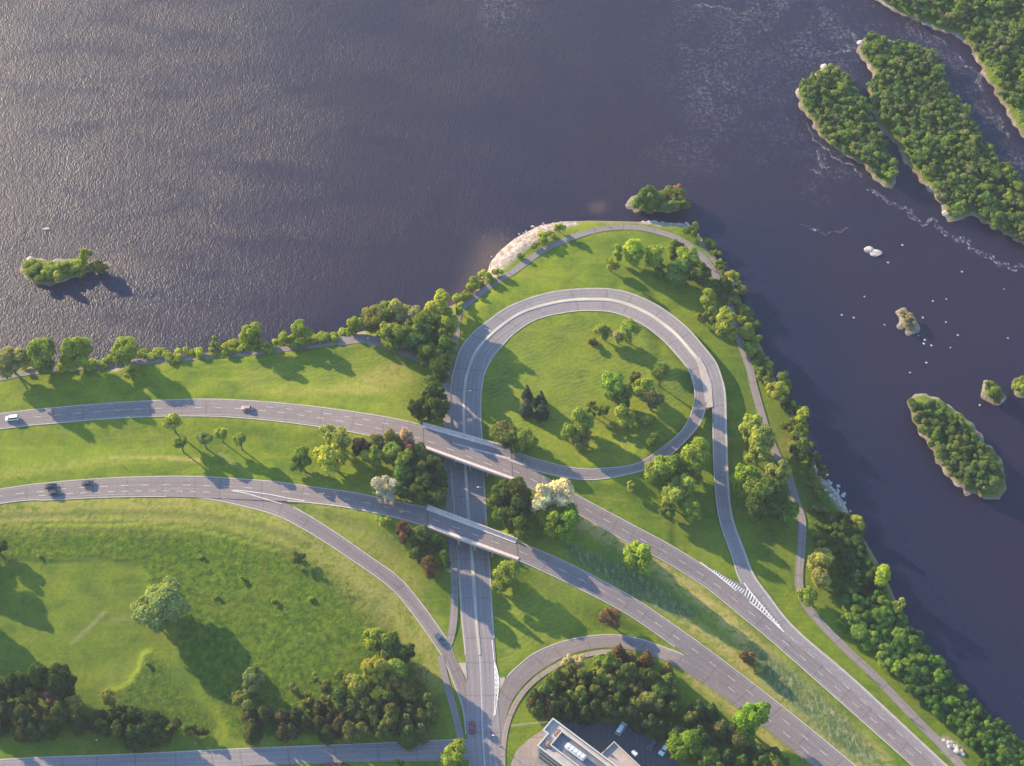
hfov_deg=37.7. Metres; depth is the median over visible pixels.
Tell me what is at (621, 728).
parked van
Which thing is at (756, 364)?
shrub
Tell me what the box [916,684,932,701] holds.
broadleaf tree
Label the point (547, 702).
broadleaf tree
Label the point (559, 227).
broadleaf tree
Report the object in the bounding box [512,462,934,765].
road
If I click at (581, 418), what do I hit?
broadleaf tree
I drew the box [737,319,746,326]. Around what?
shrub
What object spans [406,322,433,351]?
broadleaf tree
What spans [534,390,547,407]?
conifer tree
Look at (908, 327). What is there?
shrub
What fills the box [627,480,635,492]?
broadleaf tree
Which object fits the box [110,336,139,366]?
broadleaf tree
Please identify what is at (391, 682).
broadleaf tree
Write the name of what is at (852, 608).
broadleaf tree
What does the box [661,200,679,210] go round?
broadleaf tree
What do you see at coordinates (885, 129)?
island long
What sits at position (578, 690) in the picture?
broadleaf tree
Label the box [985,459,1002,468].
broadleaf tree
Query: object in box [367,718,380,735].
broadleaf tree
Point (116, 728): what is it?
broadleaf tree
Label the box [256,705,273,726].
conifer tree
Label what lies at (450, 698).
path
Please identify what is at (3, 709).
conifer tree
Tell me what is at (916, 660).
broadleaf tree
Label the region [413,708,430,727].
conifer tree
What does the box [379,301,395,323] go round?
broadleaf tree
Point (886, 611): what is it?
broadleaf tree
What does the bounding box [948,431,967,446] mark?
broadleaf tree
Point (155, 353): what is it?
shrub
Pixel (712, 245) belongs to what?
shrub
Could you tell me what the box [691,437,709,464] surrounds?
broadleaf tree
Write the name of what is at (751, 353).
shrub
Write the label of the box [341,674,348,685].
shrub
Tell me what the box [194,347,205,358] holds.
shrub
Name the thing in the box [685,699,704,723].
conifer tree
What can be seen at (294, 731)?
conifer tree
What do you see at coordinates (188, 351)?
shrub
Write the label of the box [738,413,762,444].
broadleaf tree
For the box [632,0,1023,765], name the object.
woodland
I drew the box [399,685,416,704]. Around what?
broadleaf tree
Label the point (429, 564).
broadleaf tree
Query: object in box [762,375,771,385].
shrub
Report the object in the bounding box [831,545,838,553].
shrub
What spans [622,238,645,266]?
broadleaf tree
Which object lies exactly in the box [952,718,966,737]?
broadleaf tree
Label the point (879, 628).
broadleaf tree
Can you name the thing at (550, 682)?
broadleaf tree
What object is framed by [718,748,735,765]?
conifer tree
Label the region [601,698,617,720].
broadleaf tree
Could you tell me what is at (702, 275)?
broadleaf tree
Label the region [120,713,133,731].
conifer tree
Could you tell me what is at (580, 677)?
broadleaf tree
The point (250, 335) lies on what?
broadleaf tree
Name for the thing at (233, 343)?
shrub
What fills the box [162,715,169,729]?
broadleaf tree
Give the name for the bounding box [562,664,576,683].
conifer tree
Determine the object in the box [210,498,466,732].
road
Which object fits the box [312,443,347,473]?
broadleaf tree
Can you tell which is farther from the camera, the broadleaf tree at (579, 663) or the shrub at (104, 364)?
the shrub at (104, 364)
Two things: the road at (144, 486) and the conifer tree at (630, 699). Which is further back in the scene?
the road at (144, 486)
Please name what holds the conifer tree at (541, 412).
on the ground
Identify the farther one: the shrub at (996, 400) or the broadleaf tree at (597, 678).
the shrub at (996, 400)
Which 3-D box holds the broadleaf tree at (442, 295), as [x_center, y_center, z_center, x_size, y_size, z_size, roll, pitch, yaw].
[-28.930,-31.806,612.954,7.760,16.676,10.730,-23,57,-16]
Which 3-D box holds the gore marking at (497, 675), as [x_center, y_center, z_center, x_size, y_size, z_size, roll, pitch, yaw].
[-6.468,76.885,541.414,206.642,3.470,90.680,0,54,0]
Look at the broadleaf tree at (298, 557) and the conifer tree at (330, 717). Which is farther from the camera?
the broadleaf tree at (298, 557)
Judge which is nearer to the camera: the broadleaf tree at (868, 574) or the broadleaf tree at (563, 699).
the broadleaf tree at (563, 699)
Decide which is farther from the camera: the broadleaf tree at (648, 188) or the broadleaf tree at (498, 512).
the broadleaf tree at (648, 188)
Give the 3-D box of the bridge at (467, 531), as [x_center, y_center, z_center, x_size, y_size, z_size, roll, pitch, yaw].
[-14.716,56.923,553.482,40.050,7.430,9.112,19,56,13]
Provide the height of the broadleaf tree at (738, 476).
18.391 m
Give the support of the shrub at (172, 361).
on the ground
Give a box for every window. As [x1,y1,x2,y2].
[539,752,557,765]
[539,756,551,765]
[540,750,560,765]
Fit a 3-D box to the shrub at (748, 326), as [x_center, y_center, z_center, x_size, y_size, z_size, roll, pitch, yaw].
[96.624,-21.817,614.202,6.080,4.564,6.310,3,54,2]
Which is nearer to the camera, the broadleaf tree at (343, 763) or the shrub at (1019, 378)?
the broadleaf tree at (343, 763)
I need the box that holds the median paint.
[463,298,696,654]
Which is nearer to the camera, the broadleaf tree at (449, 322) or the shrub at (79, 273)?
the broadleaf tree at (449, 322)
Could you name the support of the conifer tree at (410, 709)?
on the ground
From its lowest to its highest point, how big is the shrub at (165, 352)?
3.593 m
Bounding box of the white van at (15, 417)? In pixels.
[5,414,18,420]
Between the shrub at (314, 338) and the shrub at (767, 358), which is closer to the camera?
the shrub at (767, 358)
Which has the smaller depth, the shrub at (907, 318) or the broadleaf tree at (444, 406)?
the broadleaf tree at (444, 406)
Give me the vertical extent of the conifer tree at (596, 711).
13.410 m
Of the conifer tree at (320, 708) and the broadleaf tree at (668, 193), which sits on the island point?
the broadleaf tree at (668, 193)
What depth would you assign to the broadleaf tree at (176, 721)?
511.01 m
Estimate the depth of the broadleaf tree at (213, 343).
608.00 m
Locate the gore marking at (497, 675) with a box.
[232,490,783,714]
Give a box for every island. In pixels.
[19,257,111,285]
[459,663,466,678]
[500,677,505,689]
[506,458,526,466]
[696,357,712,407]
[795,66,896,188]
[907,393,1006,499]
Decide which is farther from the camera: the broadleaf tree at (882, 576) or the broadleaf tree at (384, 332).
the broadleaf tree at (384, 332)
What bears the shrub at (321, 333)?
on the ground
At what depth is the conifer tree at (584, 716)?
511.12 m
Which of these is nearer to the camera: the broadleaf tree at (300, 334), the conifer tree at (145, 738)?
the conifer tree at (145, 738)
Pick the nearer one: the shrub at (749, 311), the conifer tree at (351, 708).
the conifer tree at (351, 708)
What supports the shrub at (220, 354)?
on the ground
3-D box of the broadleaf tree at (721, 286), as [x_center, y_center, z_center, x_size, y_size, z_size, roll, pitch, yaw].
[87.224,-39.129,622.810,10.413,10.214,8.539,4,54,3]
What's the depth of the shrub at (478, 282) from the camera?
627.27 m
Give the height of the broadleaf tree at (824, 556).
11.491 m
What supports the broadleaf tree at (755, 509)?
on the ground
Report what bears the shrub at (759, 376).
on the ground
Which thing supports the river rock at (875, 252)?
in the river
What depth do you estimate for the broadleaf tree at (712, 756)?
499.12 m
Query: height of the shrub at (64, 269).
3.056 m
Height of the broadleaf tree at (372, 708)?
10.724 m
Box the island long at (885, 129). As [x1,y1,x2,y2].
[856,38,1023,244]
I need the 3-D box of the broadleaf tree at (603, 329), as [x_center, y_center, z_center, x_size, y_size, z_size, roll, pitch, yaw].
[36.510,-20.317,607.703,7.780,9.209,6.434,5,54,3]
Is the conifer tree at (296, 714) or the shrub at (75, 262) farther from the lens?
the shrub at (75, 262)
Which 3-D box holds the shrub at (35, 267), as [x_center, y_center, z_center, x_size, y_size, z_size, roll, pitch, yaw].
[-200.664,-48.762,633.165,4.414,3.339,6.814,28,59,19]
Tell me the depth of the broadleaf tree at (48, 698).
511.79 m
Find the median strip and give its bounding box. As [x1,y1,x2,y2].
[462,297,697,654]
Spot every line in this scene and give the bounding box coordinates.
[0,290,940,765]
[479,655,485,765]
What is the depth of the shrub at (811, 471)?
573.17 m
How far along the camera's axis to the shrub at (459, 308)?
615.33 m
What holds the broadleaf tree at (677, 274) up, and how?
on the ground
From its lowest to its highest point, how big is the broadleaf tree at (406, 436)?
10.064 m
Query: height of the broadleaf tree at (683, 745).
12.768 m
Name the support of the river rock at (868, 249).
in the river
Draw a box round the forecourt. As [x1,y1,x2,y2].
[511,730,545,765]
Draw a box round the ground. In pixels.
[0,221,984,765]
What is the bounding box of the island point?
[625,192,678,212]
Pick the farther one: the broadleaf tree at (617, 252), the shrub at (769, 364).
the broadleaf tree at (617, 252)
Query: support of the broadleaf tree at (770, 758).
on the ground
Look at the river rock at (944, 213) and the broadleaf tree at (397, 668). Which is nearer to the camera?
the broadleaf tree at (397, 668)
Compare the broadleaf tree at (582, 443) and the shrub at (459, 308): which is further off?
the shrub at (459, 308)
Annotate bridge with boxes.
[422,422,513,479]
[426,504,518,561]
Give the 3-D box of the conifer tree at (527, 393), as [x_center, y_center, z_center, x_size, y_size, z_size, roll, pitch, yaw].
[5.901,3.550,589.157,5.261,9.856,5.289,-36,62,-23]
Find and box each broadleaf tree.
[0,346,28,378]
[0,539,7,552]
[0,675,8,701]
[4,670,30,699]
[5,700,30,725]
[12,707,32,724]
[18,687,39,705]
[21,337,56,375]
[27,662,49,692]
[38,690,59,710]
[38,720,58,740]
[43,662,77,700]
[49,703,69,725]
[59,336,93,371]
[64,695,83,715]
[78,248,92,265]
[95,718,110,737]
[99,689,116,706]
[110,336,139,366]
[110,719,125,740]
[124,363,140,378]
[130,575,191,633]
[137,709,147,724]
[139,709,166,735]
[162,413,182,433]
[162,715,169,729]
[166,729,174,739]
[172,435,186,452]
[172,717,181,730]
[186,725,196,735]
[194,431,212,448]
[197,727,209,735]
[209,336,218,347]
[213,427,227,442]
[232,432,245,449]
[238,321,262,351]
[240,666,264,696]
[277,330,288,345]
[287,446,311,472]
[288,319,312,349]
[291,551,305,563]
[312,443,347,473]
[319,424,335,444]
[330,426,351,449]
[331,685,354,711]
[339,761,347,765]
[345,673,375,698]
[346,316,363,334]
[351,437,370,456]
[353,721,370,737]
[354,692,370,713]
[359,444,383,466]
[360,655,389,686]
[361,304,387,333]
[361,699,378,722]
[362,627,384,651]
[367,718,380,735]
[369,434,384,449]
[369,711,384,723]
[370,475,402,502]
[374,724,389,739]
[375,516,391,526]
[377,321,399,350]
[378,631,400,661]
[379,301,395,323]
[379,673,401,692]
[380,712,399,736]
[381,441,401,464]
[383,428,401,445]
[383,703,400,721]
[386,658,408,684]
[388,298,408,324]
[391,325,416,350]
[392,484,409,499]
[393,448,413,466]
[393,464,414,485]
[393,643,415,667]
[394,759,403,765]
[395,520,412,543]
[399,428,414,444]
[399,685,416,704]
[400,441,414,451]
[403,305,420,331]
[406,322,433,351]
[407,399,424,420]
[407,543,431,564]
[408,484,425,503]
[409,457,427,474]
[411,525,429,545]
[412,309,434,333]
[412,442,426,459]
[413,469,435,492]
[413,666,429,685]
[416,342,444,366]
[417,702,438,722]
[419,389,427,406]
[420,375,438,390]
[420,555,438,579]
[421,533,445,555]
[423,397,440,420]
[424,299,444,326]
[424,381,447,402]
[426,455,444,473]
[427,486,447,505]
[430,326,448,349]
[430,357,451,383]
[430,469,448,487]
[432,335,457,363]
[434,288,452,315]
[435,314,459,334]
[438,399,449,420]
[438,549,450,571]
[439,738,466,765]
[487,478,509,507]
[489,420,516,447]
[490,578,507,592]
[491,504,517,529]
[491,559,519,587]
[502,432,520,453]
[502,493,532,525]
[504,475,531,509]
[509,427,538,450]
[512,515,535,540]
[528,692,544,704]
[530,483,554,514]
[536,506,560,537]
[538,676,557,695]
[542,696,560,709]
[548,477,574,507]
[548,503,579,543]
[554,223,566,231]
[555,676,571,694]
[556,693,572,708]
[561,422,581,443]
[561,653,572,667]
[568,668,587,685]
[570,426,591,451]
[570,684,588,701]
[571,406,594,429]
[572,654,585,669]
[585,401,598,416]
[588,684,603,701]
[591,667,608,684]
[592,651,616,672]
[593,323,610,340]
[597,404,609,416]
[598,607,621,629]
[600,672,617,685]
[601,370,624,401]
[601,694,616,703]
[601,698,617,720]
[605,256,619,271]
[608,329,624,342]
[611,383,632,407]
[612,658,623,678]
[613,243,622,261]
[613,403,636,428]
[614,678,628,695]
[615,705,627,720]
[616,663,637,683]
[620,318,642,343]
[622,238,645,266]
[622,540,652,575]
[625,651,637,665]
[626,703,642,721]
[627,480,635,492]
[628,681,645,696]
[629,371,641,386]
[633,378,657,400]
[636,693,647,714]
[637,667,657,691]
[638,414,652,424]
[639,185,658,198]
[639,388,665,410]
[640,714,657,730]
[641,691,664,713]
[644,244,664,267]
[644,455,677,482]
[651,361,669,385]
[651,679,669,699]
[654,261,664,277]
[658,502,674,517]
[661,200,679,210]
[661,453,687,482]
[661,482,684,512]
[663,185,679,200]
[664,701,678,716]
[665,258,695,285]
[665,686,681,706]
[665,728,702,761]
[667,238,684,260]
[671,723,685,735]
[672,472,695,501]
[676,246,700,267]
[679,442,705,476]
[681,500,701,522]
[682,221,699,237]
[682,711,698,729]
[687,262,711,284]
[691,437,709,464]
[697,305,717,323]
[697,758,707,765]
[698,743,709,755]
[700,288,716,310]
[700,731,713,745]
[700,746,720,765]
[710,276,733,297]
[713,305,737,339]
[724,270,740,284]
[730,463,757,500]
[732,701,770,741]
[732,729,750,750]
[738,284,747,294]
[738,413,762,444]
[744,444,767,465]
[744,471,778,502]
[745,495,769,521]
[748,424,775,454]
[752,754,767,765]
[760,482,788,519]
[760,752,784,765]
[764,458,791,483]
[765,381,789,399]
[772,760,781,765]
[775,500,799,527]
[777,370,791,389]
[778,755,790,765]
[779,393,795,414]
[779,417,796,433]
[789,442,808,460]
[790,400,800,411]
[790,423,808,440]
[793,406,809,428]
[795,437,813,452]
[796,585,817,606]
[807,451,822,468]
[807,547,834,569]
[811,567,830,589]
[817,465,828,479]
[831,519,850,532]
[831,531,846,543]
[835,511,852,523]
[836,612,854,627]
[841,581,860,595]
[841,603,858,612]
[846,522,864,538]
[848,624,867,640]
[851,515,865,530]
[858,576,873,589]
[861,608,872,622]
[863,568,875,585]
[871,583,885,594]
[871,607,886,624]
[873,564,890,587]
[875,595,890,609]
[875,623,884,638]
[875,643,889,658]
[877,653,895,667]
[881,606,894,622]
[881,633,892,644]
[890,597,906,613]
[890,604,904,620]
[893,621,906,628]
[899,667,917,684]
[903,677,919,692]
[904,643,915,657]
[906,652,918,664]
[908,652,924,667]
[915,415,932,429]
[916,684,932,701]
[932,408,947,424]
[947,684,968,699]
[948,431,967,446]
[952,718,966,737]
[953,706,971,718]
[965,720,976,732]
[970,704,986,720]
[976,728,991,741]
[977,754,995,765]
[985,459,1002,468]
[993,727,1005,743]
[995,747,1011,762]
[1006,740,1018,754]
[1015,739,1023,753]
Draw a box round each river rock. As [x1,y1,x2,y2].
[864,246,873,252]
[870,249,881,256]
[942,210,956,216]
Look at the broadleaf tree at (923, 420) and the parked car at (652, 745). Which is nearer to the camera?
the parked car at (652, 745)
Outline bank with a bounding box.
[876,0,1023,137]
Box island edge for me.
[1012,380,1023,397]
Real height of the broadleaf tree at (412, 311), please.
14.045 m
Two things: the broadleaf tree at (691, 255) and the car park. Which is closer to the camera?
the car park
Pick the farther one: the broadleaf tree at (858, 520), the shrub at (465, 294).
the shrub at (465, 294)
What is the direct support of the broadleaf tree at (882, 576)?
on the ground
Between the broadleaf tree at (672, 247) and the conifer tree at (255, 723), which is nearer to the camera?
the conifer tree at (255, 723)
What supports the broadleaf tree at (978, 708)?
on the ground
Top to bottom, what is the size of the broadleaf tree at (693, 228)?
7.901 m
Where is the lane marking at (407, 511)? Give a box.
[17,407,935,765]
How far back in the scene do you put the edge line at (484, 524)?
556.05 m
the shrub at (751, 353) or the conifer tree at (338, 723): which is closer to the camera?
the conifer tree at (338, 723)
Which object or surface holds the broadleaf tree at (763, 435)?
on the ground
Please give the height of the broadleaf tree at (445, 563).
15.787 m
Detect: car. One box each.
[45,483,56,489]
[49,490,60,495]
[82,480,93,485]
[241,405,252,410]
[327,763,339,765]
[434,632,444,644]
[469,721,474,733]
[647,738,658,750]
[658,743,667,755]
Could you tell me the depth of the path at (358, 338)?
611.01 m
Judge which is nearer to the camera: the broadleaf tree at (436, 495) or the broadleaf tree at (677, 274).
the broadleaf tree at (436, 495)
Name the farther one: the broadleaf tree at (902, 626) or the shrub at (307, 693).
the broadleaf tree at (902, 626)
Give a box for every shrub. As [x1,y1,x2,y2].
[22,259,37,268]
[23,268,31,275]
[30,262,41,273]
[33,271,45,282]
[40,269,48,277]
[41,261,53,269]
[45,264,55,279]
[53,261,66,269]
[53,270,61,282]
[57,362,65,372]
[58,269,65,279]
[61,261,72,272]
[64,266,74,277]
[70,258,85,270]
[75,268,85,277]
[82,358,95,370]
[89,259,108,273]
[91,360,100,368]
[100,358,110,368]
[106,354,113,361]
[137,348,148,358]
[146,347,165,359]
[161,350,171,360]
[164,353,175,364]
[173,348,182,362]
[183,346,195,357]
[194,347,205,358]
[208,347,217,357]
[217,345,227,358]
[221,346,235,354]
[222,339,238,348]
[231,690,252,710]
[236,343,243,352]
[252,340,263,351]
[263,341,275,353]
[271,339,283,346]
[288,682,299,695]
[300,337,311,346]
[300,696,312,709]
[304,690,311,697]
[308,333,318,343]
[311,672,317,683]
[317,331,324,342]
[319,333,330,342]
[319,679,331,691]
[320,692,331,702]
[325,332,337,341]
[330,332,339,343]
[333,667,343,679]
[338,328,351,335]
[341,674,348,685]
[452,293,462,305]
[455,303,462,315]
[460,290,472,300]
[466,281,476,292]
[469,276,484,289]
[477,269,486,279]
[485,272,496,284]
[491,268,503,275]
[517,253,524,258]
[531,242,539,249]
[537,230,548,246]
[547,230,555,237]
[587,338,598,344]
[646,433,659,445]
[696,312,706,321]
[703,237,709,245]
[704,240,717,249]
[709,249,721,256]
[713,258,722,267]
[717,262,727,269]
[725,296,741,304]
[730,289,739,298]
[737,314,746,320]
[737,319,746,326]
[738,327,752,339]
[739,305,748,312]
[739,309,749,318]
[739,650,755,665]
[740,303,753,315]
[741,342,755,352]
[744,322,754,335]
[745,316,755,329]
[746,348,756,357]
[748,333,754,341]
[751,319,760,328]
[751,358,763,371]
[752,663,764,672]
[753,334,762,342]
[753,350,762,358]
[755,370,763,380]
[757,354,766,364]
[758,365,769,373]
[762,369,773,380]
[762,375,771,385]
[764,356,773,365]
[766,361,773,370]
[790,455,800,461]
[808,467,814,477]
[809,505,819,511]
[811,520,821,526]
[811,531,821,538]
[812,479,824,489]
[816,539,826,545]
[820,506,831,515]
[824,523,831,530]
[827,534,836,539]
[828,516,833,523]
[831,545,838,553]
[899,310,904,317]
[903,316,912,321]
[904,312,912,317]
[904,323,913,330]
[908,318,916,325]
[986,387,999,397]
[988,380,996,389]
[992,392,1003,403]
[1011,381,1023,394]
[1014,375,1023,383]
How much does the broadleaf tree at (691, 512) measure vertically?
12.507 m
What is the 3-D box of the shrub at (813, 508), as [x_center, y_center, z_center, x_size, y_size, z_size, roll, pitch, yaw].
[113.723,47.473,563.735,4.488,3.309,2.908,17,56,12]
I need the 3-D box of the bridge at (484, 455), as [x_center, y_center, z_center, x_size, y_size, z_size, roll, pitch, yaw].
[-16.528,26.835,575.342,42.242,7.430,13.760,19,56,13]
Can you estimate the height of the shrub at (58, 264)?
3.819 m
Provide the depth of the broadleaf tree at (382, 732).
504.26 m
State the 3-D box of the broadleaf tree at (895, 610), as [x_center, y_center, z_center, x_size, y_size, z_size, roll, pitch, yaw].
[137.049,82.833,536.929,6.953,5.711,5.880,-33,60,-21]
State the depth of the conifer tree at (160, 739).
507.35 m
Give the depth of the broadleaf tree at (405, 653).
519.48 m
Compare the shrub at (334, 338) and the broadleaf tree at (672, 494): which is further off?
the shrub at (334, 338)
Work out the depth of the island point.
656.49 m
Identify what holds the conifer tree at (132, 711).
on the ground
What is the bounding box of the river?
[0,0,1023,740]
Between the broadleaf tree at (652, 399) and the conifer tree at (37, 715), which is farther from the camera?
the broadleaf tree at (652, 399)
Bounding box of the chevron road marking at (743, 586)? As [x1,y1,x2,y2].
[708,567,782,628]
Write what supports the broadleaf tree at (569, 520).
on the ground
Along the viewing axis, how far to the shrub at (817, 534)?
555.60 m
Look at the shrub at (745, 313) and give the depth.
617.56 m
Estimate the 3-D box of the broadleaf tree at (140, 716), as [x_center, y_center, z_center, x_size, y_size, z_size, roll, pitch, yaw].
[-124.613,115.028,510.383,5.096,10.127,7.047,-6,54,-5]
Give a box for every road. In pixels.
[0,399,422,443]
[0,477,427,525]
[0,739,468,765]
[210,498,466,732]
[451,289,721,765]
[498,635,821,765]
[511,384,706,478]
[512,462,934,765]
[517,542,853,765]
[711,381,944,765]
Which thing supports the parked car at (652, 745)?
on the car park
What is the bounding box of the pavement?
[500,650,611,765]
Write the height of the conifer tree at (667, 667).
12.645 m
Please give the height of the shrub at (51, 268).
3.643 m
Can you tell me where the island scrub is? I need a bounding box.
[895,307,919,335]
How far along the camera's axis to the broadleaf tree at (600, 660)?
516.63 m
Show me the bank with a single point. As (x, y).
(957, 31)
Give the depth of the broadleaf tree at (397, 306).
607.86 m
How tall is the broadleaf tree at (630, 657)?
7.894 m
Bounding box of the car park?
[561,722,679,765]
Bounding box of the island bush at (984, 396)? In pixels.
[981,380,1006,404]
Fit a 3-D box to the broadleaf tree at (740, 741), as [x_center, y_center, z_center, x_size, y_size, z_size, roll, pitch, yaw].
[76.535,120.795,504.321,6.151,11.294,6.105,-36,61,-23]
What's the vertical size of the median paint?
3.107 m
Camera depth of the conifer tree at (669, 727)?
507.62 m
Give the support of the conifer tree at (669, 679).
on the ground
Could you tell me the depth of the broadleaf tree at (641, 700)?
508.41 m
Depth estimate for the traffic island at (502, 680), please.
523.62 m
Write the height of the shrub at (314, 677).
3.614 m
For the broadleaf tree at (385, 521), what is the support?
on the ground
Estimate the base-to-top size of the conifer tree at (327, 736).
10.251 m
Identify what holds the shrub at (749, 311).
on the ground
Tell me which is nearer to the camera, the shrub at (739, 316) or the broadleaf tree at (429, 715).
the broadleaf tree at (429, 715)
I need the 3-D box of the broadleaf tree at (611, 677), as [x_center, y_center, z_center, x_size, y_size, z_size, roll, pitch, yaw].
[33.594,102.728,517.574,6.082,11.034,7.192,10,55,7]
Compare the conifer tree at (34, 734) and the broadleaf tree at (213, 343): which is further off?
the broadleaf tree at (213, 343)
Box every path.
[0,340,457,645]
[338,334,379,346]
[437,655,463,738]
[446,224,965,765]
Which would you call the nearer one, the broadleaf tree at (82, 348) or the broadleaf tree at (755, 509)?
the broadleaf tree at (755, 509)
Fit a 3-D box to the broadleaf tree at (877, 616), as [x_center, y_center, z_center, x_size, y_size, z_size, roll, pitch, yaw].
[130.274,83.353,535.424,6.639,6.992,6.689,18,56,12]
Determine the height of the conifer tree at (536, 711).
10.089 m
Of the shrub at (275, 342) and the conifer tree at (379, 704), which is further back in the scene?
the shrub at (275, 342)
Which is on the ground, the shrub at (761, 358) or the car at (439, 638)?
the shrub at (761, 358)
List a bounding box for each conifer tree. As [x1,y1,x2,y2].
[0,700,12,725]
[0,719,10,737]
[12,719,31,743]
[26,722,44,743]
[31,710,48,725]
[40,712,60,734]
[68,713,89,736]
[87,709,105,735]
[104,706,120,732]
[115,704,129,718]
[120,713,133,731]
[122,724,141,752]
[126,705,145,724]
[136,724,154,752]
[152,727,170,748]
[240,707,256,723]
[243,718,262,731]
[243,725,263,745]
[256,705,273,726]
[273,708,290,726]
[275,722,290,743]
[287,722,300,739]
[289,707,305,726]
[299,714,312,732]
[311,699,328,716]
[312,715,325,733]
[318,724,337,746]
[324,711,337,725]
[331,717,344,738]
[339,710,349,720]
[341,720,359,743]
[342,698,359,721]
[351,709,367,723]
[371,697,385,714]
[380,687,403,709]
[397,713,415,732]
[397,724,419,751]
[399,704,417,720]
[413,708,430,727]
[414,723,431,744]
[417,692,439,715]
[518,398,533,418]
[521,385,532,401]
[525,687,539,709]
[528,699,546,720]
[533,400,548,421]
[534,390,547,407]
[544,700,561,722]
[548,668,565,686]
[548,691,557,700]
[560,703,575,722]
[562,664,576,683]
[566,690,573,706]
[572,696,587,715]
[575,705,593,725]
[585,669,603,691]
[587,699,604,722]
[600,663,608,676]
[601,682,617,694]
[611,642,626,661]
[613,691,625,706]
[624,696,636,719]
[628,712,647,734]
[630,662,638,670]
[637,649,654,668]
[649,695,666,717]
[650,720,666,740]
[659,661,674,675]
[661,672,679,695]
[663,723,673,740]
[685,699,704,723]
[690,725,704,736]
[704,702,720,723]
[708,719,727,743]
[713,761,724,765]
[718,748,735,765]
[725,723,737,744]
[732,754,748,765]
[745,743,765,764]
[765,746,781,755]
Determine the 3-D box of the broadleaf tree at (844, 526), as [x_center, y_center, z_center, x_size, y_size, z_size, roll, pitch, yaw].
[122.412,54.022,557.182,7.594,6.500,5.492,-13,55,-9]
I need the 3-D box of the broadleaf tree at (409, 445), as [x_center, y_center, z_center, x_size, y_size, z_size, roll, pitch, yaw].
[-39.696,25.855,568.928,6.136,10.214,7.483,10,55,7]
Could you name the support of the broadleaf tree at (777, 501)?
on the ground
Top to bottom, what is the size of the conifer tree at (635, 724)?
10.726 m
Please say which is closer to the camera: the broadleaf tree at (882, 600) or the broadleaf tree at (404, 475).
the broadleaf tree at (882, 600)
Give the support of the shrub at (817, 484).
on the ground
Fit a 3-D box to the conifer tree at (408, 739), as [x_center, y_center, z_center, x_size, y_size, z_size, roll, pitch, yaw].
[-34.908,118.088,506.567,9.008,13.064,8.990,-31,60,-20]
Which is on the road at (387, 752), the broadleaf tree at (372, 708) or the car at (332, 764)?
the car at (332, 764)
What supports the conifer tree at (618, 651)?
on the ground
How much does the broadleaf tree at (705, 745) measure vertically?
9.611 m
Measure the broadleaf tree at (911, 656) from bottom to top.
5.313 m
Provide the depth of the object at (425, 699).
512.13 m
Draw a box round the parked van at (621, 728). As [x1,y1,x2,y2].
[615,721,626,735]
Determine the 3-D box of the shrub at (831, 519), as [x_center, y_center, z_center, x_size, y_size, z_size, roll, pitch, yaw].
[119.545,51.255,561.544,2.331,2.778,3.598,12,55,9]
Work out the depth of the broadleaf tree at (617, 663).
515.34 m
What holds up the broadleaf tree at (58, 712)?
on the ground
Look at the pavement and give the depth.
520.37 m
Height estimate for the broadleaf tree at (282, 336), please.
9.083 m
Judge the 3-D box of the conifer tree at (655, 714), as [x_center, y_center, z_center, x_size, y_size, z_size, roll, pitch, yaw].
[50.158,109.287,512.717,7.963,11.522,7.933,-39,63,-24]
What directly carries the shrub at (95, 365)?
on the ground
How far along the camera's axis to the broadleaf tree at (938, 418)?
585.64 m
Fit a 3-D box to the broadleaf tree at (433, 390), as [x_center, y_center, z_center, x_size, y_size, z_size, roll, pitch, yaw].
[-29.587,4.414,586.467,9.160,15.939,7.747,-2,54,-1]
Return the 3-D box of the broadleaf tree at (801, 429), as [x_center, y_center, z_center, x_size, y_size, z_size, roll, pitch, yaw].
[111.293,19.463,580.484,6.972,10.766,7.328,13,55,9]
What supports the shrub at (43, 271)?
on the island at (51, 282)
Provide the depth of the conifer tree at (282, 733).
507.85 m
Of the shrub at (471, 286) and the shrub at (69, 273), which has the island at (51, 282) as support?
the shrub at (69, 273)
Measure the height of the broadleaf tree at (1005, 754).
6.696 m
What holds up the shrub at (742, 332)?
on the ground
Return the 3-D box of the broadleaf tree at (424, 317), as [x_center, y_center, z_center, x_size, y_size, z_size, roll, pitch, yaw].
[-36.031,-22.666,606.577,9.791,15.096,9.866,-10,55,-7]
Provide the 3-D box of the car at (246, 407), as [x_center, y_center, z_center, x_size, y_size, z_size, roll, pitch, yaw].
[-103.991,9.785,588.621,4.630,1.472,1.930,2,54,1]
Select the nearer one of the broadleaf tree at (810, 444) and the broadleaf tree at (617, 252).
the broadleaf tree at (810, 444)
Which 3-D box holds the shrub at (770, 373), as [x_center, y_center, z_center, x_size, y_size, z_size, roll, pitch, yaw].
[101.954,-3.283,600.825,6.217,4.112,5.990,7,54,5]
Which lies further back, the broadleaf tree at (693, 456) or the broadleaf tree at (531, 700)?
the broadleaf tree at (693, 456)
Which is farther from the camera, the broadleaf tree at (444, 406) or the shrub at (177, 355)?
the shrub at (177, 355)
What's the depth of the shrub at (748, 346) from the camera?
608.00 m
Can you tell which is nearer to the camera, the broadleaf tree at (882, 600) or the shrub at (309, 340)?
the broadleaf tree at (882, 600)
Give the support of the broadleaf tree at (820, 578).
on the ground
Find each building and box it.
[537,718,616,765]
[601,742,639,765]
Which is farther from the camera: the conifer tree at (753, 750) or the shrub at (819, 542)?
the shrub at (819, 542)
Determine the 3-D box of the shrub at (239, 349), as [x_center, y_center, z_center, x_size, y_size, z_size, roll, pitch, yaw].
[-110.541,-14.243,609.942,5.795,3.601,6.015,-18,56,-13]

